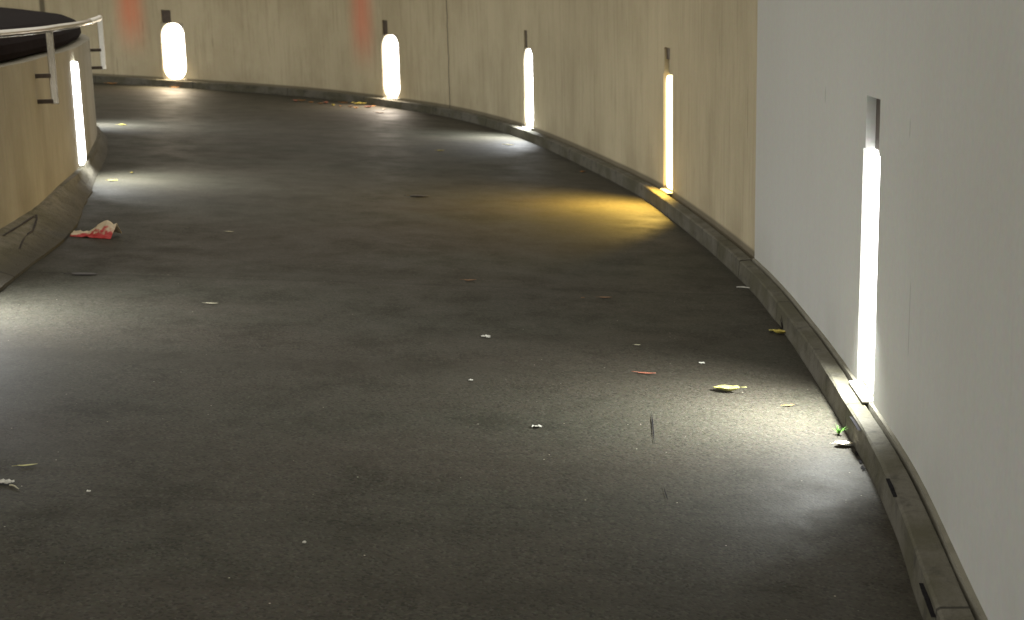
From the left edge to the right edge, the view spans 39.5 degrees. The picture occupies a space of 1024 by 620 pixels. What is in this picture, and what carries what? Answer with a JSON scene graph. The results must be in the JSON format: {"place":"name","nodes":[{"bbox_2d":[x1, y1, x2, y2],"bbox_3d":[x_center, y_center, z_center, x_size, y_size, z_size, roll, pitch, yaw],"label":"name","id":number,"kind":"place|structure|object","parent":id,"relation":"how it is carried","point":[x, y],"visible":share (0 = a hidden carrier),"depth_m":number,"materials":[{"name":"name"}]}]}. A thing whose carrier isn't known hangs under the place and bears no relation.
{"place":"outdoors","nodes":[
{"label":"outdoors","id":0,"kind":"place"},
{"bbox_2d":[0,83,922,619],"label":"road","id":1,"kind":"structure","parent":0,"point":[320,363],"depth_m":5.67,"materials":[{"name":"grey asphalt"}]},
{"bbox_2d":[0,479,13,483],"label":"paper scrap","id":2,"kind":"object","parent":1,"relation":"on","point":[4,481],"visible":1,"depth_m":4.57,"materials":[{"name":"white paper"}]},
{"bbox_2d":[0,34,96,228],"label":"parapet wall","id":3,"kind":"structure","parent":1,"relation":"on","point":[39,160],"depth_m":9.83,"materials":[{"name":"concrete"}]},
{"bbox_2d":[0,7,80,61],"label":"roof slab","id":4,"kind":"structure","parent":3,"relation":"on","point":[14,47],"depth_m":11.26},
{"bbox_2d":[0,15,105,103],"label":"handrail","id":5,"kind":"object","parent":3,"relation":"attached to","point":[48,31],"visible":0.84,"depth_m":9.83,"materials":[{"name":"metal"}]},
{"bbox_2d":[71,61,85,165],"bbox_3d":[-3.662,-1.663,11.835,0.152,0.930,0.370,-4,12,-11],"label":"wall lamp","id":6,"kind":"object","parent":3,"relation":"attached to","point":[78,112],"visible":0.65,"depth_m":11.75,"materials":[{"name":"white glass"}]},
{"bbox_2d":[0,126,108,290],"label":"curb","id":7,"kind":"structure","parent":1,"relation":"on","point":[57,211],"depth_m":9.26,"materials":[{"name":"concrete"}]},
{"bbox_2d":[2,226,18,235],"bbox_3d":[-3.037,-0.482,8.643,0.012,0.009,0.380,-2,12,-5],"label":"curb crack","id":8,"kind":"object","parent":7,"relation":"on","point":[13,229],"visible":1,"depth_m":8.62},
{"bbox_2d":[19,216,33,225],"bbox_3d":[-3.074,-0.567,9.033,0.013,0.010,0.421,-2,12,-5],"label":"curb crack","id":9,"kind":"object","parent":7,"relation":"on","point":[27,220],"visible":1,"depth_m":9.01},
{"bbox_2d":[63,272,97,274],"bbox_3d":[-2.406,-0.202,7.946,0.189,0.007,0.054,0,12,-8],"label":"fallen leaf","id":10,"kind":"object","parent":1,"relation":"on","point":[82,273],"visible":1,"depth_m":7.95,"materials":[{"name":"grey plant"}]},
{"bbox_2d":[70,220,121,238],"bbox_3d":[-2.692,-0.529,9.190,0.300,0.108,0.165,3,12,3],"label":"crumpled wrapper","id":11,"kind":"object","parent":1,"relation":"on","point":[106,229],"visible":1,"depth_m":9.16,"materials":[{"name":"red paper"}]},
{"bbox_2d":[0,0,757,258],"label":"concrete wall","id":12,"kind":"structure","parent":1,"relation":"on","point":[600,69],"depth_m":16.40,"materials":[{"name":"beige concrete"}]},
{"bbox_2d":[160,10,186,79],"bbox_3d":[-5.668,-4.446,23.925,0.500,1.155,0.157,3,13,22],"label":"wall lamp","id":13,"kind":"object","parent":12,"relation":"attached to","point":[173,51],"visible":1,"depth_m":23.91,"materials":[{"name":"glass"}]},
{"bbox_2d":[381,20,399,98],"bbox_3d":[-1.774,-3.716,21.166,0.157,1.155,0.490,-10,15,-37],"label":"wall lamp","id":14,"kind":"object","parent":12,"relation":"attached to","point":[390,68],"visible":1,"depth_m":21.18,"materials":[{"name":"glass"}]},
{"bbox_2d":[522,30,533,128],"bbox_3d":[0.234,-2.741,16.956,0.157,1.155,0.430,-4,12,-14],"label":"wall lamp","id":15,"kind":"object","parent":12,"relation":"attached to","point":[528,86],"visible":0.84,"depth_m":17.00,"materials":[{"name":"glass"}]},
{"bbox_2d":[660,48,672,193],"bbox_3d":[1.294,-1.521,11.444,0.157,1.155,0.390,-2,12,-5],"label":"wall lamp","id":16,"kind":"object","parent":12,"relation":"attached to","point":[669,102],"visible":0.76,"depth_m":11.47,"materials":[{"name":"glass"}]},
{"bbox_2d":[407,195,428,196],"bbox_3d":[-0.776,-0.930,11.604,0.214,0.012,0.064,1,12,-6],"label":"fallen leaf","id":17,"kind":"object","parent":1,"relation":"on","point":[418,195],"visible":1,"depth_m":11.62,"materials":[{"name":"plant"}]},
{"bbox_2d":[93,75,751,276],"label":"curb","id":18,"kind":"structure","parent":1,"relation":"on","point":[727,253],"depth_m":15.82,"materials":[{"name":"concrete"}]},
{"bbox_2d":[713,385,739,390],"bbox_3d":[0.914,0.331,5.976,0.145,0.023,0.055,-1,11,20],"label":"fallen leaf","id":19,"kind":"object","parent":1,"relation":"on","point":[727,387],"visible":1,"depth_m":5.98,"materials":[{"name":"yellow plant"}]},
{"bbox_2d":[769,315,782,329],"bbox_3d":[1.349,0.069,7.175,0.138,0.076,0.134,3,12,19],"label":"weed","id":20,"kind":"object","parent":1,"relation":"on","point":[780,327],"visible":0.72,"depth_m":7.18,"materials":[{"name":"green plant"}]},
{"bbox_2d":[773,329,784,333],"bbox_3d":[1.326,0.108,7.105,0.095,0.018,0.042,6,14,19],"label":"fallen leaf","id":21,"kind":"object","parent":1,"relation":"on","point":[778,331],"visible":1,"depth_m":7.10,"materials":[{"name":"yellow plant"}]},
{"bbox_2d":[828,425,846,434],"bbox_3d":[1.247,0.454,5.429,0.070,0.045,0.057,-5,12,-18],"label":"weed","id":22,"kind":"object","parent":1,"relation":"on","point":[839,430],"visible":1,"depth_m":5.43,"materials":[{"name":"green plant"}]},
{"bbox_2d":[830,440,852,444],"bbox_3d":[1.223,0.496,5.288,0.095,0.013,0.044,-1,12,-15],"label":"fallen leaf","id":23,"kind":"object","parent":1,"relation":"on","point":[841,442],"visible":1,"depth_m":5.30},
{"bbox_2d":[738,258,987,619],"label":"curb","id":24,"kind":"structure","parent":1,"relation":"on","point":[932,561],"depth_m":4.78,"materials":[{"name":"concrete"}]},
{"bbox_2d":[850,417,860,430],"bbox_3d":[1.268,0.419,5.263,0.012,0.005,0.180,-1,12,4],"label":"curb crack","id":25,"kind":"object","parent":24,"relation":"on","point":[855,424],"visible":1,"depth_m":5.24,"materials":[{"name":"grey concrete"}]},
{"bbox_2d":[755,0,1023,619],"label":"concrete wall","id":26,"kind":"structure","parent":24,"relation":"on","point":[942,81],"depth_m":4.49,"materials":[{"name":"white paint"}]},
{"bbox_2d":[849,99,879,402],"bbox_3d":[1.414,-0.235,5.473,0.157,1.155,0.370,-1,12,4],"label":"wall lamp","id":27,"kind":"object","parent":26,"relation":"attached to","point":[862,392],"visible":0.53,"depth_m":5.50,"materials":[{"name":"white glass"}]},
{"bbox_2d":[886,478,896,496],"bbox_3d":[1.205,0.564,4.525,0.012,0.008,0.178,0,12,7],"label":"curb crack","id":28,"kind":"object","parent":24,"relation":"on","point":[892,489],"visible":1,"depth_m":4.51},
{"bbox_2d":[919,583,935,616],"bbox_3d":[1.084,0.755,3.718,0.012,0.008,0.221,0,12,8],"label":"curb crack","id":29,"kind":"object","parent":24,"relation":"on","point":[927,600],"visible":1,"depth_m":3.71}
]}

